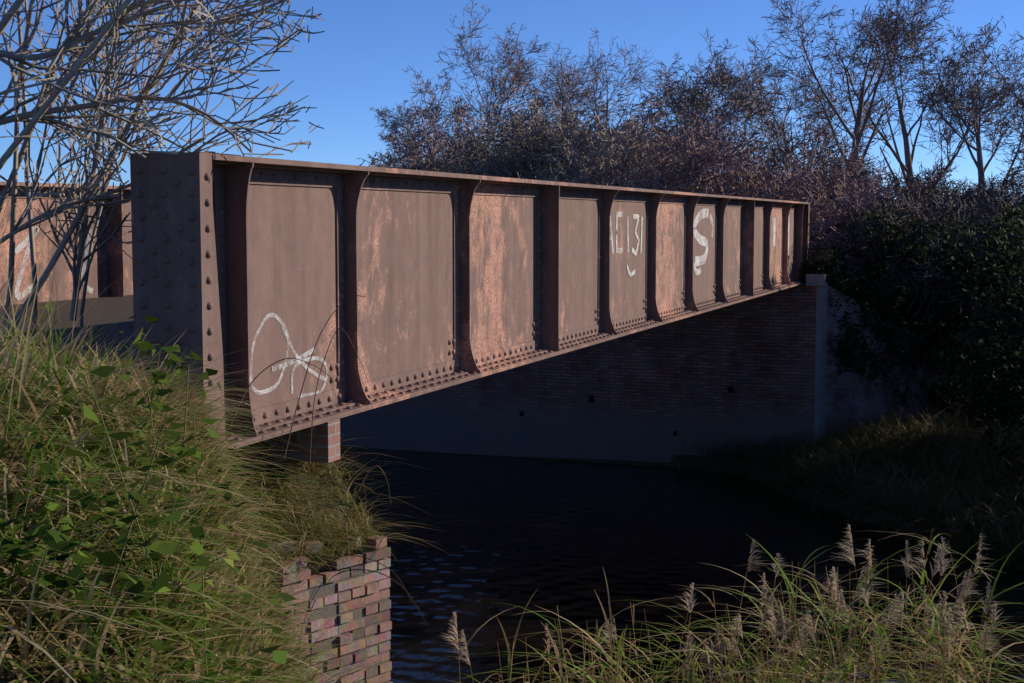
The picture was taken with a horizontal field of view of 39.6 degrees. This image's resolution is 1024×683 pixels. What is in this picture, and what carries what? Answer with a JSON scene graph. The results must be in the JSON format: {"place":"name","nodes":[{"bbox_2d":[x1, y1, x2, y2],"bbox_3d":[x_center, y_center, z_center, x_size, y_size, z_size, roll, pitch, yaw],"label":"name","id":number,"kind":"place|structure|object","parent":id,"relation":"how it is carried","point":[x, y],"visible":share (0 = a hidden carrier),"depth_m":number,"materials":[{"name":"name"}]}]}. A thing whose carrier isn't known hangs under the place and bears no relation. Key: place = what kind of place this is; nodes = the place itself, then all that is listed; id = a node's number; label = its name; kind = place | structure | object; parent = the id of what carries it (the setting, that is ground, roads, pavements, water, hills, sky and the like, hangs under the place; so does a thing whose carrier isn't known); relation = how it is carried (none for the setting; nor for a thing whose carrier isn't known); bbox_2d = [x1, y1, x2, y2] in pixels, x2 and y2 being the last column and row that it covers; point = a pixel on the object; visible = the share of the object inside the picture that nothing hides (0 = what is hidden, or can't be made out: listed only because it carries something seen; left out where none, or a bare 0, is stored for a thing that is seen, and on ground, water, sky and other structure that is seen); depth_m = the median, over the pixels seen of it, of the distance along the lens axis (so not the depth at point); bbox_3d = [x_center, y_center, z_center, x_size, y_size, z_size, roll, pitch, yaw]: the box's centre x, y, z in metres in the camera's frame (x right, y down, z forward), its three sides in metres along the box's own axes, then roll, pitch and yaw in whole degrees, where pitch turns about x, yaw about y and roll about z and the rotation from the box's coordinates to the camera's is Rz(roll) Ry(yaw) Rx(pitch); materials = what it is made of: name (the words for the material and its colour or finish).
{"place":"outdoors","nodes":[
{"label":"outdoors","id":0,"kind":"place"},
{"bbox_2d":[0,181,132,305],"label":"bridge girder","id":1,"kind":"object","parent":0,"point":[108,267],"visible":0.01,"depth_m":13.70,"materials":[{"name":"brown metal"}]},
{"bbox_2d":[0,295,134,372],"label":"bridge deck","id":2,"kind":"structure","parent":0,"point":[117,309],"depth_m":10.73,"materials":[{"name":"grey concrete"}]},
{"bbox_2d":[260,535,392,682],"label":"abutment bricks","id":3,"kind":"object","parent":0,"point":[347,621],"visible":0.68,"depth_m":8.50,"materials":[{"name":"brick"}]},
{"bbox_2d":[279,567,388,682],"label":"mortar joints","id":4,"kind":"object","parent":3,"relation":"attached to","point":[323,591],"visible":0.23,"depth_m":8.43,"materials":[{"name":"grey concrete"}]},
{"bbox_2d":[0,273,1023,682],"bbox_3d":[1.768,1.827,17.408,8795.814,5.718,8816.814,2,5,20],"label":"ground","id":5,"kind":"structure","parent":0,"point":[684,461],"depth_m":21.90,"materials":[{"name":"soil"}]},
{"bbox_2d":[0,0,324,350],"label":"bare tree","id":6,"kind":"object","parent":5,"relation":"on","point":[43,110],"visible":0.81,"depth_m":7.23,"materials":[{"name":"grey plant"}]},
{"bbox_2d":[0,295,427,682],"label":"brambles","id":7,"kind":"object","parent":5,"relation":"on","point":[135,585],"depth_m":3.20,"materials":[{"name":"green plant"}]},
{"bbox_2d":[0,167,435,682],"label":"bank grass","id":8,"kind":"structure","parent":5,"relation":"on","point":[28,372],"depth_m":3.76,"materials":[{"name":"green plant"}]},
{"bbox_2d":[224,441,288,468],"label":"abutment wall","id":9,"kind":"structure","parent":5,"relation":"on","point":[266,444],"depth_m":8.93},
{"bbox_2d":[230,461,376,591],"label":"abutment soil","id":10,"kind":"structure","parent":9,"relation":"on","point":[316,569],"depth_m":8.63,"materials":[{"name":"brown soil"}]},
{"bbox_2d":[269,419,339,462],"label":"bearing brick blocks","id":11,"kind":"structure","parent":9,"relation":"on","point":[325,444],"depth_m":8.62,"materials":[{"name":"brick"}]},
{"bbox_2d":[264,249,837,462],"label":"abutment wall","id":12,"kind":"structure","parent":5,"relation":"on","point":[650,390],"depth_m":28.20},
{"bbox_2d":[130,152,809,451],"bbox_3d":[1.909,-1.053,17.444,0.425,1.550,21.753,2,5,20],"label":"bridge girder","id":13,"kind":"object","parent":12,"relation":"on","point":[454,278],"visible":0.91,"depth_m":9.86,"materials":[{"name":"brown metal"}]},
{"bbox_2d":[520,387,732,435],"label":"drain holes","id":14,"kind":"object","parent":12,"relation":"in","point":[730,390],"visible":0.58,"depth_m":28.55,"materials":[{"name":"black"}]},
{"bbox_2d":[806,273,827,445],"bbox_3d":[5.856,0.494,27.302,0.395,3.590,0.650,2,5,20],"label":"abutment quoin","id":15,"kind":"object","parent":12,"relation":"attached to","point":[817,280],"visible":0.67,"depth_m":26.98,"materials":[{"name":"grey concrete"}]},
{"bbox_2d":[359,55,953,280],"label":"background trees","id":16,"kind":"object","parent":5,"relation":"on","point":[722,145],"visible":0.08,"depth_m":31.02,"materials":[{"name":"plant"}]},
{"bbox_2d":[358,0,1023,363],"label":"bare trees","id":17,"kind":"object","parent":5,"relation":"on","point":[981,202],"visible":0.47,"depth_m":34.12,"materials":[{"name":"brown plant"}]},
{"bbox_2d":[441,524,1023,682],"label":"reed","id":18,"kind":"object","parent":5,"relation":"on","point":[949,641],"depth_m":9.06,"materials":[{"name":"plant"}]},
{"bbox_2d":[625,395,1023,572],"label":"bank grass","id":19,"kind":"structure","parent":5,"relation":"on","point":[859,465],"depth_m":23.75,"materials":[{"name":"green plant"}]},
{"bbox_2d":[805,281,968,443],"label":"wing wall","id":20,"kind":"structure","parent":5,"relation":"on","point":[848,393],"depth_m":27.50,"materials":[{"name":"concrete"}]},
{"bbox_2d":[797,200,1023,464],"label":"ivy bushes","id":21,"kind":"object","parent":5,"relation":"on","point":[1005,387],"visible":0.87,"depth_m":26.34,"materials":[{"name":"green plant"}]},
{"bbox_3d":[-0.124,-0.584,18.657,4.560,0.310,20.834,2,5,20],"label":"bridge","id":22,"kind":"object","parent":5,"relation":"on","visible":0},
{"bbox_2d":[15,227,326,397],"bbox_3d":[-3.291,-0.352,10.675,1.946,1.047,6.911,-3,6,-30],"label":"graffiti","id":23,"kind":"object","parent":22,"relation":"on","point":[22,246],"visible":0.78,"depth_m":8.81,"materials":[{"name":"grey paint"}]},
{"bbox_2d":[610,208,788,275],"bbox_3d":[3.074,-1.476,20.664,0.006,0.902,12.441,2,5,20],"label":"graffiti","id":24,"kind":"object","parent":22,"relation":"attached to","point":[697,262],"visible":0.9,"depth_m":18.95,"materials":[{"name":"grey paint"}]},
{"bbox_2d":[0,0,1023,209],"label":"sky","id":25,"kind":"structure","parent":0,"point":[351,67],"materials":[{"name":"blue"}]},
{"bbox_2d":[377,453,1023,678],"bbox_3d":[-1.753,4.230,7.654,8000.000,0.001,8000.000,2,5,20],"label":"water","id":26,"kind":"structure","parent":0,"point":[568,596],"depth_m":19.22,"materials":[{"name":"black liquid"}]},
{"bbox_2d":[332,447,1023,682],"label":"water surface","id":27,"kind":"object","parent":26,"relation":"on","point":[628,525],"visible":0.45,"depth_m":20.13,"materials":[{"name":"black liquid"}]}
]}

